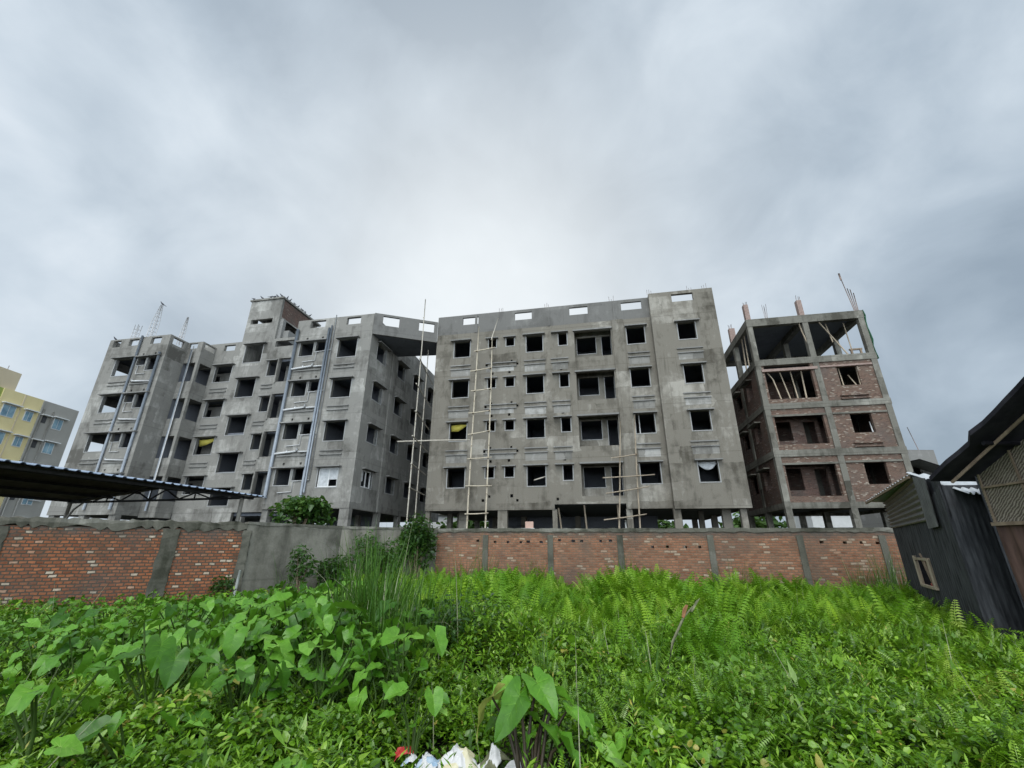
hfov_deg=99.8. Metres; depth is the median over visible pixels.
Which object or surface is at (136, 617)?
taro plant
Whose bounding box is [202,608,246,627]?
taro plant
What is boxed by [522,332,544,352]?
window
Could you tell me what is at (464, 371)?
window
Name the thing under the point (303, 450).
window
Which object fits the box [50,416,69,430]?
window
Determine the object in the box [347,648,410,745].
taro plant
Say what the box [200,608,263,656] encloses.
taro plant
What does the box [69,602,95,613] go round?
taro plant
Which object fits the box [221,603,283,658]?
taro plant
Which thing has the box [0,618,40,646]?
taro plant
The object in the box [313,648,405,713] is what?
taro plant
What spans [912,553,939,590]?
window frame
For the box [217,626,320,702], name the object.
taro plant
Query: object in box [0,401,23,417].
window
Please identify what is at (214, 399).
window
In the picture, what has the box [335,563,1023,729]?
fern cover
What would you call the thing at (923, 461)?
house
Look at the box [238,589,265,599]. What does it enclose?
taro plant
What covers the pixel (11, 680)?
taro plant
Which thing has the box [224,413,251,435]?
window
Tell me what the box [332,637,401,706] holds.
taro plant
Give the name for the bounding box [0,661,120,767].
taro plant
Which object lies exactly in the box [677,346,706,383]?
window
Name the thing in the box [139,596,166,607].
taro plant
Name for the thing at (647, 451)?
window
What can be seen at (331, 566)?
bush
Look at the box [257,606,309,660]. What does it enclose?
taro plant
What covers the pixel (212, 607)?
taro plant
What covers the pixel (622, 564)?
grass tuft
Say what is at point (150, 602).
taro plant
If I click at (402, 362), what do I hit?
window
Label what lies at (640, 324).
window
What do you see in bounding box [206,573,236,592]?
weed
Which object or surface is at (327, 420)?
window
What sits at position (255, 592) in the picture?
taro plant
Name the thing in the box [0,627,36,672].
taro plant
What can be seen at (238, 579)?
white post
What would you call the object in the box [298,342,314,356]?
window
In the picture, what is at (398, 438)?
window
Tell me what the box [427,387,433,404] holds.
window
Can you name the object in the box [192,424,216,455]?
window
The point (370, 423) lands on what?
window
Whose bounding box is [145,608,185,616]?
taro plant
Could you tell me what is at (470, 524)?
tree
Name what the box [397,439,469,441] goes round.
bamboo pole
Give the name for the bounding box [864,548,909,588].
grass tuft
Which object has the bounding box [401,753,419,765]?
snack wrapper
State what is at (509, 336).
window
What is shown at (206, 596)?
taro plant
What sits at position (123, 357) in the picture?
window
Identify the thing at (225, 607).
taro plant
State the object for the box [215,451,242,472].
window
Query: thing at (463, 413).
window
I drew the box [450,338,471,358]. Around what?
window
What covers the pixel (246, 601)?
taro plant
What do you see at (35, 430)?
painted apartment block
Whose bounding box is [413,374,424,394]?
window
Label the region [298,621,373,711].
taro plant
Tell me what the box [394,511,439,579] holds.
bush
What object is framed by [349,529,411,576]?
bush
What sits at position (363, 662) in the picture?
taro plant
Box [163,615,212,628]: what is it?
taro plant
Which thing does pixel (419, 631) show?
taro plant
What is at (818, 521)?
house
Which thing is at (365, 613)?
taro plant
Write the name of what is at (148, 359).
window
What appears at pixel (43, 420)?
window
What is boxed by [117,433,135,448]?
window
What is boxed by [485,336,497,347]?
window
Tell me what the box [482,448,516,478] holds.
window
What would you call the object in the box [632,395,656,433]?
window
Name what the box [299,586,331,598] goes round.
taro plant
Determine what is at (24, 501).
window
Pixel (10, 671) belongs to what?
taro plant
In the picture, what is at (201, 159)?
sky
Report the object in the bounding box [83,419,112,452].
window
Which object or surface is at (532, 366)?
window
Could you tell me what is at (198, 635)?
taro plant
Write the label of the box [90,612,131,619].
taro plant
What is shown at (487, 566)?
grass tuft
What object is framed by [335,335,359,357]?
window
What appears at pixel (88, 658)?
taro plant
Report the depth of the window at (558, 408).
29.42 m
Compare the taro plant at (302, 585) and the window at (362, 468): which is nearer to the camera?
the taro plant at (302, 585)
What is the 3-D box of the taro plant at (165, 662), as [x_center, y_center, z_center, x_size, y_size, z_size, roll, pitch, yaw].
[-2.850,2.545,3.553,0.853,0.934,0.753,0,-21,0]
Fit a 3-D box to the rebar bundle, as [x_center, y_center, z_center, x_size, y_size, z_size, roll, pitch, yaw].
[-32.421,-4.405,37.197,0.422,1.575,0.361,-4,-21,10]
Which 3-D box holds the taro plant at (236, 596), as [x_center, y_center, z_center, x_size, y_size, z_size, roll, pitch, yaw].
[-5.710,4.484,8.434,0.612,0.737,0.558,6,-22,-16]
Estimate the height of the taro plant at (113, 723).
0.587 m
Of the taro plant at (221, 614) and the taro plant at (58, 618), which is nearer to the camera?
the taro plant at (221, 614)
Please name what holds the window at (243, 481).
in the apartment building at (285, 398)
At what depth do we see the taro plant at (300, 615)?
4.99 m
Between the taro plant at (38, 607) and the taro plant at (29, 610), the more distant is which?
the taro plant at (38, 607)
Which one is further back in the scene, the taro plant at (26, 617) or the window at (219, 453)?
the window at (219, 453)
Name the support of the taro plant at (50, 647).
on the ground at (441, 741)
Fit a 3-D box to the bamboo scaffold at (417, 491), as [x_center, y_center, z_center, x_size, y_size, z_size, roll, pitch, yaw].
[-6.576,3.141,31.009,0.238,19.201,5.823,0,-21,-1]
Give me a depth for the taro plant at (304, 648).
4.13 m
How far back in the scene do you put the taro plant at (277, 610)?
5.03 m
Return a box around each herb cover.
[0,584,949,628]
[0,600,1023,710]
[0,646,1023,767]
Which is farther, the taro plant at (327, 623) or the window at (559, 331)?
the window at (559, 331)
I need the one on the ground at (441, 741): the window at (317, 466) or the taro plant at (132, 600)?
the taro plant at (132, 600)
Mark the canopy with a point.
(35, 481)
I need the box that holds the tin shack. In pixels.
[865,472,1023,647]
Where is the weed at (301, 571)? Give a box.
[286,543,319,591]
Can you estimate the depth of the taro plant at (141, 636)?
5.18 m
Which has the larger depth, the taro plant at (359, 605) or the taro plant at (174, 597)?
the taro plant at (174, 597)
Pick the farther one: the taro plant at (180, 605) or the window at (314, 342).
the window at (314, 342)
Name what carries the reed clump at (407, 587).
on the ground at (441, 741)
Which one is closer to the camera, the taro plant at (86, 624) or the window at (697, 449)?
the taro plant at (86, 624)
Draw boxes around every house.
[421,514,456,558]
[794,516,852,527]
[860,427,939,527]
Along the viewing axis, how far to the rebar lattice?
37.22 m
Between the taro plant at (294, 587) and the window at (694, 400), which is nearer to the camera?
the taro plant at (294, 587)
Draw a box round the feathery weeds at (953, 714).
[385,603,1023,767]
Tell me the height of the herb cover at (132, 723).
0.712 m
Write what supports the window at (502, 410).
in the apartment block at (569, 392)
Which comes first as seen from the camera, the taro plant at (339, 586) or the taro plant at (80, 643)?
the taro plant at (80, 643)
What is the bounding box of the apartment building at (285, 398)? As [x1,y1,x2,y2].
[46,296,437,526]
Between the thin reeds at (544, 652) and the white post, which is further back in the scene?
the white post
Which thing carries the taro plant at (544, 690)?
on the ground at (441, 741)
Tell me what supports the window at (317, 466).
in the apartment building at (285, 398)
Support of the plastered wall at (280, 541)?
on the ground at (441, 741)
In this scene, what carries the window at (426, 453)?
in the apartment building at (285, 398)
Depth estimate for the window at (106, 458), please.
32.34 m
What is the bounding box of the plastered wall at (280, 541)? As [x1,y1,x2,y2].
[239,522,437,596]
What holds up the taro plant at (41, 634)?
on the ground at (441, 741)
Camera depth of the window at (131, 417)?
33.33 m
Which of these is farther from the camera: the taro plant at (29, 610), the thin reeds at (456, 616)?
the taro plant at (29, 610)
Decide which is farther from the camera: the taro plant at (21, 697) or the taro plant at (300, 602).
the taro plant at (300, 602)
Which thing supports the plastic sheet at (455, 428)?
hanging from the apartment block at (569, 392)
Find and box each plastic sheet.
[199,439,213,446]
[451,425,466,431]
[698,461,715,469]
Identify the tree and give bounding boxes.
[434,517,488,543]
[657,520,688,547]
[718,512,786,527]
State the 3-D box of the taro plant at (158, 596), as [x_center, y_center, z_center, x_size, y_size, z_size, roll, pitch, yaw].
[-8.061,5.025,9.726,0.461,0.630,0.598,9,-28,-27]
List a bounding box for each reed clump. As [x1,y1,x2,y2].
[281,540,404,635]
[310,515,436,633]
[339,561,469,685]
[346,538,473,629]
[353,556,432,612]
[357,578,488,681]
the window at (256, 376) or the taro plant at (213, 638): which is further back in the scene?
the window at (256, 376)
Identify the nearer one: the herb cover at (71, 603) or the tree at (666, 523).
the herb cover at (71, 603)
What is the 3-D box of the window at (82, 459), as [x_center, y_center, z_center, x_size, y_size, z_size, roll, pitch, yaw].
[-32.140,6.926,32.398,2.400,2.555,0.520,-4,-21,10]
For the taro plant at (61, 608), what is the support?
on the ground at (441, 741)
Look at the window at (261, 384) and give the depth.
35.56 m
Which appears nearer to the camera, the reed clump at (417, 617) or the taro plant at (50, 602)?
the reed clump at (417, 617)
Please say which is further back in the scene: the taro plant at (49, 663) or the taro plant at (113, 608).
the taro plant at (113, 608)
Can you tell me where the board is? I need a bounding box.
[525,522,534,528]
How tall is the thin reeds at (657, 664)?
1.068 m
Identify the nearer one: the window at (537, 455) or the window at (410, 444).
the window at (537, 455)
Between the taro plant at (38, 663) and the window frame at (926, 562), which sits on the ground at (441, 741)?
the taro plant at (38, 663)
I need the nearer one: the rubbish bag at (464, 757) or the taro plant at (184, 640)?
the rubbish bag at (464, 757)
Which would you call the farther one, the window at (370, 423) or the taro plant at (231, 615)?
the window at (370, 423)
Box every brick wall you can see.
[0,516,251,616]
[435,527,908,590]
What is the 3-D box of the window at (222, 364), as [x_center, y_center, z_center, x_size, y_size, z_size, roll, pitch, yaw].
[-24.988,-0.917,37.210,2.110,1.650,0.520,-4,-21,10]
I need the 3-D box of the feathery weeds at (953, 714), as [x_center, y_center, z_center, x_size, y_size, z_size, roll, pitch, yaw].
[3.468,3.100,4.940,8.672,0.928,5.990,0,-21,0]
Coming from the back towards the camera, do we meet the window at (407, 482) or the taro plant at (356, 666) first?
the window at (407, 482)
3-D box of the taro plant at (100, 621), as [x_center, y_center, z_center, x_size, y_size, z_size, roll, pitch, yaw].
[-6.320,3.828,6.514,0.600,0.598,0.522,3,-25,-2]
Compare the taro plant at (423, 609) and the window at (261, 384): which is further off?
the window at (261, 384)
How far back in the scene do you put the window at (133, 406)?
34.12 m
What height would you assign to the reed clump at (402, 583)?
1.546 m
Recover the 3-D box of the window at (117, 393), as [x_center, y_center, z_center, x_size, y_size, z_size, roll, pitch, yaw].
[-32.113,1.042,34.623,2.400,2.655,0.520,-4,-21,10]
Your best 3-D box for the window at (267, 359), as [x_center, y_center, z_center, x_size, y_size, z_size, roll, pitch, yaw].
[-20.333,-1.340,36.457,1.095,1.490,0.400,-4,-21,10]
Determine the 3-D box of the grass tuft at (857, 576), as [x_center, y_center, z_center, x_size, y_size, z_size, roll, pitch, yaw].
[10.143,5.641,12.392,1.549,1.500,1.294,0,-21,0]
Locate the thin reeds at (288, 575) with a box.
[271,543,309,600]
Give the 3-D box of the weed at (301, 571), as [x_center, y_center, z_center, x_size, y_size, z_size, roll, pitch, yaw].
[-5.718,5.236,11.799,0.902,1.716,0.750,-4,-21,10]
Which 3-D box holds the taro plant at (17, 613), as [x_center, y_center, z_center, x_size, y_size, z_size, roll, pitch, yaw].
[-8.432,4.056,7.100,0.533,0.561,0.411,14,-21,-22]
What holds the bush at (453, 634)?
on the ground at (441, 741)
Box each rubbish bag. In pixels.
[414,752,439,767]
[436,743,477,767]
[478,743,510,767]
[505,760,544,767]
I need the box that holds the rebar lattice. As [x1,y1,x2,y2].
[146,305,162,335]
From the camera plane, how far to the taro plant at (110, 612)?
7.67 m
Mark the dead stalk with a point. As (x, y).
(685, 613)
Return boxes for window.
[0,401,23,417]
[0,429,12,444]
[11,434,30,447]
[21,499,33,504]
[22,408,40,421]
[31,438,43,447]
[41,414,53,422]
[41,440,60,454]
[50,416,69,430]
[78,459,98,463]
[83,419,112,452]
[97,381,125,413]
[102,458,127,463]
[109,417,140,442]
[110,355,134,376]
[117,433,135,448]
[122,379,153,402]
[131,393,148,408]
[143,356,160,370]
[182,462,207,494]
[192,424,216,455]
[202,387,226,417]
[207,486,234,506]
[212,363,235,382]
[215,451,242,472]
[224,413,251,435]
[233,375,259,397]
[240,460,255,490]
[242,341,267,363]
[249,421,263,449]
[258,384,271,411]
[265,359,277,376]
[272,450,305,485]
[281,406,313,439]
[290,366,320,396]
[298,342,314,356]
[314,449,341,487]
[321,404,348,441]
[329,362,354,397]
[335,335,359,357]
[360,467,378,489]
[366,422,383,445]
[371,380,387,404]
[376,341,391,366]
[384,475,399,495]
[389,434,403,455]
[393,396,406,417]
[397,360,410,382]
[403,481,415,499]
[406,443,418,462]
[409,408,421,427]
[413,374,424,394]
[422,452,428,468]
[424,418,430,436]
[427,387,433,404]
[443,450,466,488]
[446,405,468,441]
[448,364,470,398]
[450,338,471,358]
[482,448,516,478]
[483,403,516,431]
[484,361,516,388]
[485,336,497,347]
[501,465,515,477]
[502,418,515,430]
[503,335,515,346]
[503,375,515,386]
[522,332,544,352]
[522,359,545,393]
[523,401,546,438]
[523,447,547,486]
[551,330,567,345]
[551,357,569,387]
[552,400,571,432]
[553,446,573,480]
[624,323,646,344]
[628,351,651,387]
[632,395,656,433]
[637,442,662,484]
[674,318,699,339]
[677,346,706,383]
[683,391,714,430]
[690,440,722,482]
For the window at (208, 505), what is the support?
in the apartment building at (285, 398)
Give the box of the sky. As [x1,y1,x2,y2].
[0,0,1023,527]
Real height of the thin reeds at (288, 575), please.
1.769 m
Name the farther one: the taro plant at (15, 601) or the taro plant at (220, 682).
the taro plant at (15, 601)
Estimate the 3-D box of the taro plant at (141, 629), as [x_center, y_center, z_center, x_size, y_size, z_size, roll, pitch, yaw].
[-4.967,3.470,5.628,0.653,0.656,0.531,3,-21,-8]
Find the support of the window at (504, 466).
in the apartment block at (569, 392)
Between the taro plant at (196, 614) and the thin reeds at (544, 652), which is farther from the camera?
the taro plant at (196, 614)
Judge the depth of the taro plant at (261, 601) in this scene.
6.49 m
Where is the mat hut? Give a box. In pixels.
[929,377,1023,608]
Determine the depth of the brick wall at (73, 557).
10.59 m
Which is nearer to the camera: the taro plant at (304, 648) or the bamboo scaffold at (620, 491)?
the taro plant at (304, 648)
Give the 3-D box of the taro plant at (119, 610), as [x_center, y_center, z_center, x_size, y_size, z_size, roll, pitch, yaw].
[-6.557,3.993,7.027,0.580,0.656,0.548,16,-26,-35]
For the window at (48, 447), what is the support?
in the painted apartment block at (35, 430)
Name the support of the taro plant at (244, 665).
on the ground at (441, 741)
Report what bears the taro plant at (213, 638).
on the ground at (441, 741)
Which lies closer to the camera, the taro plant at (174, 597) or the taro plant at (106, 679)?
the taro plant at (106, 679)
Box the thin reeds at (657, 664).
[622,603,665,675]
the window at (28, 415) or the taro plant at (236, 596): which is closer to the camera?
the taro plant at (236, 596)
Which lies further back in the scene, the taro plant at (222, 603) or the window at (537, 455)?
the window at (537, 455)
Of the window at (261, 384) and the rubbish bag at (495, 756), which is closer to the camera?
the rubbish bag at (495, 756)
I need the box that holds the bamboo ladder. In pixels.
[465,318,498,528]
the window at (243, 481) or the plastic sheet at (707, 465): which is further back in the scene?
the window at (243, 481)
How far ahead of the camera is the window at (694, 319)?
29.17 m
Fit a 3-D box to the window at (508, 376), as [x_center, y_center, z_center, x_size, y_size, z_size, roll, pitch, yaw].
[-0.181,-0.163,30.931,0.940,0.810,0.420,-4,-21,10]
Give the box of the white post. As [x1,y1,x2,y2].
[233,570,241,595]
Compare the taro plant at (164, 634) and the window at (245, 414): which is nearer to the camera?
the taro plant at (164, 634)
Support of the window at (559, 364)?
in the apartment block at (569, 392)
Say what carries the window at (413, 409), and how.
in the apartment building at (285, 398)
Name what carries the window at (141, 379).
in the apartment building at (285, 398)
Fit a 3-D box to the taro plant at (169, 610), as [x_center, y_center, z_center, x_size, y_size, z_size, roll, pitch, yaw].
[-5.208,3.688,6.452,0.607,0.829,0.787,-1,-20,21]
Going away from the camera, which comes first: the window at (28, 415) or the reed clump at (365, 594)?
the reed clump at (365, 594)
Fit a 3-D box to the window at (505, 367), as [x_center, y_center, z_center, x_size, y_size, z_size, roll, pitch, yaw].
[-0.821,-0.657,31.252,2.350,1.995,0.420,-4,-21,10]
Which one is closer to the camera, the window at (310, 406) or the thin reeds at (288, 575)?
the thin reeds at (288, 575)
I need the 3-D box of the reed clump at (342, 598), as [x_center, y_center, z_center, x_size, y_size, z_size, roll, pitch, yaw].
[-2.643,3.365,6.864,2.213,1.741,2.029,13,-24,-31]
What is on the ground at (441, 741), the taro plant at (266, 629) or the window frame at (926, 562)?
the taro plant at (266, 629)
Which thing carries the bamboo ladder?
on the ground at (441, 741)
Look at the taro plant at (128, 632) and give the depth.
5.11 m
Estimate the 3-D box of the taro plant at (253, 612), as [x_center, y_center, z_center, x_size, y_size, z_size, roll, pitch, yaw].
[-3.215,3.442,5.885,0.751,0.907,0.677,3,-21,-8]
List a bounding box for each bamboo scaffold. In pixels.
[406,299,432,524]
[603,415,654,527]
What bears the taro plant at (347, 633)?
on the ground at (441, 741)
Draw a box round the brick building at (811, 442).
[724,273,913,527]
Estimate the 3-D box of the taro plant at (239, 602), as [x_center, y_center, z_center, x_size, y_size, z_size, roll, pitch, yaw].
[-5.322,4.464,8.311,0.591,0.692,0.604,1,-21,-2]
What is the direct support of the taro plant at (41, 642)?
on the ground at (441, 741)
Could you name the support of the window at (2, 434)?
in the painted apartment block at (35, 430)
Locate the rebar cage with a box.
[176,317,188,344]
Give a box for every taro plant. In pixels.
[0,599,20,613]
[0,615,29,630]
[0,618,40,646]
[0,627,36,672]
[0,628,16,652]
[0,628,35,659]
[0,631,53,670]
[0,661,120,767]
[0,734,83,767]
[2,634,59,680]
[3,674,47,706]
[5,611,24,626]
[16,605,48,628]
[25,599,55,609]
[25,606,51,613]
[27,627,90,667]
[28,635,87,677]
[30,631,109,679]
[32,609,96,641]
[35,631,116,681]
[39,602,77,623]
[41,596,75,612]
[43,622,114,672]
[45,708,214,767]
[48,612,83,625]
[51,620,93,636]
[62,597,85,613]
[62,652,135,682]
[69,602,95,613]
[69,628,138,672]
[70,618,106,634]
[73,624,161,680]
[76,608,145,638]
[77,601,108,613]
[81,607,115,617]
[88,606,134,625]
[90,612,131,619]
[94,619,196,701]
[99,612,145,630]
[100,602,127,614]
[102,623,151,639]
[102,634,219,751]
[103,632,142,647]
[114,593,144,612]
[115,594,144,608]
[119,614,157,634]
[123,598,153,616]
[125,627,162,648]
[130,628,205,643]
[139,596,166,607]
[141,595,220,631]
[141,620,209,643]
[142,598,194,631]
[143,591,168,611]
[143,619,247,695]
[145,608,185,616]
[159,599,203,623]
[159,603,184,616]
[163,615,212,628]
[165,617,200,629]
[168,595,187,601]
[179,624,227,680]
[183,601,233,616]
[183,639,283,709]
[184,623,234,662]
[187,605,239,624]
[193,595,229,610]
[197,608,245,641]
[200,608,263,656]
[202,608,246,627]
[203,596,236,605]
[207,654,296,760]
[213,614,288,706]
[214,592,240,604]
[214,597,263,623]
[214,647,266,689]
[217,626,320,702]
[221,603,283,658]
[223,597,247,610]
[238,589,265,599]
[241,589,294,625]
[241,597,271,617]
[245,619,313,705]
[247,599,305,628]
[247,605,322,699]
[251,664,327,714]
[253,589,279,599]
[257,590,296,620]
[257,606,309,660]
[259,632,347,715]
[260,633,366,745]
[263,591,328,673]
[267,580,297,592]
[267,584,298,606]
[272,756,312,767]
[280,601,357,683]
[281,600,361,709]
[288,581,314,599]
[289,598,317,608]
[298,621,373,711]
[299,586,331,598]
[302,603,378,697]
[312,606,372,667]
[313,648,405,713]
[316,584,345,597]
[317,580,352,597]
[321,580,357,598]
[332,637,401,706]
[340,602,370,645]
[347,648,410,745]
[348,580,388,592]
[360,643,408,681]
[361,610,412,631]
[363,616,429,707]
[365,619,451,729]
[375,598,435,643]
[378,672,449,763]
[476,666,644,767]
[637,746,691,767]
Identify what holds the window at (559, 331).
in the apartment block at (569, 392)
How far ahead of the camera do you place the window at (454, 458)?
29.63 m
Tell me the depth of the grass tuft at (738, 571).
12.89 m
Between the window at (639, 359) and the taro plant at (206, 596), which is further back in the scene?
the window at (639, 359)
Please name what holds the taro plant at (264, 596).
on the ground at (441, 741)
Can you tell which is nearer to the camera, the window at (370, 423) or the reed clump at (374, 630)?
the reed clump at (374, 630)
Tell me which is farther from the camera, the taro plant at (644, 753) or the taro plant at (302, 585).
the taro plant at (302, 585)
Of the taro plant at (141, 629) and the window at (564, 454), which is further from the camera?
the window at (564, 454)
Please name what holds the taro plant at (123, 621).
on the ground at (441, 741)
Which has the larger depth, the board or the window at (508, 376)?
the window at (508, 376)
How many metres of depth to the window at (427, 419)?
41.20 m
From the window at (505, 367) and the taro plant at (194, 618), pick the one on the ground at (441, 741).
the taro plant at (194, 618)
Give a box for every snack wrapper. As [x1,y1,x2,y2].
[392,746,413,761]
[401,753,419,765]
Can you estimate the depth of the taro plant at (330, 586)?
8.72 m
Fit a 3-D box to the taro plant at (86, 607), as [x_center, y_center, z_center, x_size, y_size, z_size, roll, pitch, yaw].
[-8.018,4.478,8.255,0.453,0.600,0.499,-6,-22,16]
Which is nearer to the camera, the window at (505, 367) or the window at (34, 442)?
the window at (505, 367)
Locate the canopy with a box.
[0,459,266,520]
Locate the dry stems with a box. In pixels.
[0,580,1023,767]
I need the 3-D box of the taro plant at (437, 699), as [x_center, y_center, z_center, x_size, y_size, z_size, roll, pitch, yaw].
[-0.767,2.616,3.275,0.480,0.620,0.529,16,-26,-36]
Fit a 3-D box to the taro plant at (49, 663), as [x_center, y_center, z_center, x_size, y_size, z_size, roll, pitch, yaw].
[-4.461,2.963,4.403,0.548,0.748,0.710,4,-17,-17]
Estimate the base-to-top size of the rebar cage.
2.654 m
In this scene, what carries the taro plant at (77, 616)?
on the ground at (441, 741)
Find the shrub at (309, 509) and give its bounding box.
[268,495,336,525]
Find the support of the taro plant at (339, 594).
on the ground at (441, 741)
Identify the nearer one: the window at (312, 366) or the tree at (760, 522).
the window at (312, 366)
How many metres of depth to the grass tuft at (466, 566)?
13.91 m
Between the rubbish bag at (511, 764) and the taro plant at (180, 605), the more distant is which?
the taro plant at (180, 605)
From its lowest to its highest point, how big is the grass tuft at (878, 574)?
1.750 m
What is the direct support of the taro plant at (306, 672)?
on the ground at (441, 741)
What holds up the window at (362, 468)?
in the apartment building at (285, 398)
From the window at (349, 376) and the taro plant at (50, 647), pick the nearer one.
the taro plant at (50, 647)
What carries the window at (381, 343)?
in the apartment building at (285, 398)
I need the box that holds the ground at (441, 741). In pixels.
[0,559,997,767]
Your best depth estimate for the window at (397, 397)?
35.64 m
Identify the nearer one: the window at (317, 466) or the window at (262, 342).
the window at (317, 466)
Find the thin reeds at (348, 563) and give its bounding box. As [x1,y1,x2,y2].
[336,530,372,580]
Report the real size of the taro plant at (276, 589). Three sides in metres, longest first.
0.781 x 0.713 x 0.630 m
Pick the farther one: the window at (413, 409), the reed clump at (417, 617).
the window at (413, 409)
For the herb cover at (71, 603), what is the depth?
9.53 m
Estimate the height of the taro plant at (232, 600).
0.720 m
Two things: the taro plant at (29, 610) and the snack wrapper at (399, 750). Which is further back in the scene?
the taro plant at (29, 610)
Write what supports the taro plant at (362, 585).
on the ground at (441, 741)
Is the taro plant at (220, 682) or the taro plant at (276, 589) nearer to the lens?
the taro plant at (220, 682)
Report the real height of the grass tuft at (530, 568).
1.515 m
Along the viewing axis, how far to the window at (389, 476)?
33.25 m
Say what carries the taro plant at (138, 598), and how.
on the ground at (441, 741)
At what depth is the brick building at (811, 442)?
28.36 m
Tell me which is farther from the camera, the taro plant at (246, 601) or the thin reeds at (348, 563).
the thin reeds at (348, 563)
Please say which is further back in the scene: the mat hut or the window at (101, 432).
the window at (101, 432)
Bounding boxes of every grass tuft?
[447,554,475,579]
[472,556,500,573]
[514,555,545,576]
[604,550,647,576]
[713,558,753,584]
[838,555,884,588]
[857,547,903,589]
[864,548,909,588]
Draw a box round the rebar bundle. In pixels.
[130,324,142,341]
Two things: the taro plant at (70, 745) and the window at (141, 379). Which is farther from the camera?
the window at (141, 379)
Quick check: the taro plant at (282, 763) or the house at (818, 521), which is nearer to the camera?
the taro plant at (282, 763)
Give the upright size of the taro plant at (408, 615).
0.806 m
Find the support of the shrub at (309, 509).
on the ground at (441, 741)
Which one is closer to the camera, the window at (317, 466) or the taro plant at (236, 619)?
the taro plant at (236, 619)
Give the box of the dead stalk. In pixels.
[666,598,699,673]
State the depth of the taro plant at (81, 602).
9.43 m
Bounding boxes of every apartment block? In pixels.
[0,367,78,517]
[425,283,752,547]
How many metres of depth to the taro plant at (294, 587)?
9.21 m
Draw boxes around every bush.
[313,551,364,587]
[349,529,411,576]
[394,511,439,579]
[405,587,516,672]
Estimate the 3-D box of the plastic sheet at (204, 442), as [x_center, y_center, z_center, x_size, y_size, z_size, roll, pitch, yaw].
[-24.988,4.787,35.303,1.551,0.602,0.091,-4,-21,12]
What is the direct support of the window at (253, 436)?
in the apartment building at (285, 398)
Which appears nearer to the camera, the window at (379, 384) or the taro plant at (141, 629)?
the taro plant at (141, 629)
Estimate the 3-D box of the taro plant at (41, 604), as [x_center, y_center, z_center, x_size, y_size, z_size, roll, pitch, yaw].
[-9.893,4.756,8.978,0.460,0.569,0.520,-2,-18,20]
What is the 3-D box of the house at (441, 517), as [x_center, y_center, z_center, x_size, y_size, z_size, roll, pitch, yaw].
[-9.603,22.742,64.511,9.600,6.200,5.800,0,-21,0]
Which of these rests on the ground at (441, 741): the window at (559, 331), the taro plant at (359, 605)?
the taro plant at (359, 605)
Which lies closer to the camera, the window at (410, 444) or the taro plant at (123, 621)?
the taro plant at (123, 621)
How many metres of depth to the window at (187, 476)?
34.14 m
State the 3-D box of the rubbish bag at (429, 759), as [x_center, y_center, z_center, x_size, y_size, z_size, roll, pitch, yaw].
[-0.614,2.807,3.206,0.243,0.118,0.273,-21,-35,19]
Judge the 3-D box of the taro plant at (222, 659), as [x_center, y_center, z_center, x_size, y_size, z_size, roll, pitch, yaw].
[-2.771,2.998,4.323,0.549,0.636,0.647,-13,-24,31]
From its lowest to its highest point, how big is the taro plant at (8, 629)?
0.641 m
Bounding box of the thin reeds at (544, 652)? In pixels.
[528,623,571,713]
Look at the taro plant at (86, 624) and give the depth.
6.09 m
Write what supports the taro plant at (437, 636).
on the ground at (441, 741)
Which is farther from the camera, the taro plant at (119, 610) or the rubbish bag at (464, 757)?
the taro plant at (119, 610)
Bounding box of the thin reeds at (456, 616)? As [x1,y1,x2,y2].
[429,533,517,665]
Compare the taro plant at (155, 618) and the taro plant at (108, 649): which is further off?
the taro plant at (155, 618)
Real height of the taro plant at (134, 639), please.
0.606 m
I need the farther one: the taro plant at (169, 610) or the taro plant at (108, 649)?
the taro plant at (169, 610)
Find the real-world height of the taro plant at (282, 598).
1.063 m
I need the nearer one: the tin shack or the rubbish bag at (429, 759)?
the rubbish bag at (429, 759)
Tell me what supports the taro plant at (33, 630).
on the ground at (441, 741)
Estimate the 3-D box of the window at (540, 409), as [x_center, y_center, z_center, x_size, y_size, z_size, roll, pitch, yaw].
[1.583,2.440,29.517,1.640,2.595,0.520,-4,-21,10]
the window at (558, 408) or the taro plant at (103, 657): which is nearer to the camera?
the taro plant at (103, 657)
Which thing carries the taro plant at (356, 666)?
on the ground at (441, 741)
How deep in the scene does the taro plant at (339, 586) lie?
8.97 m
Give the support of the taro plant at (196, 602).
on the ground at (441, 741)
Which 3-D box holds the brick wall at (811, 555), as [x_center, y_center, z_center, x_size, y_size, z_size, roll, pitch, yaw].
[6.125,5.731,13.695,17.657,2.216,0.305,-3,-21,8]

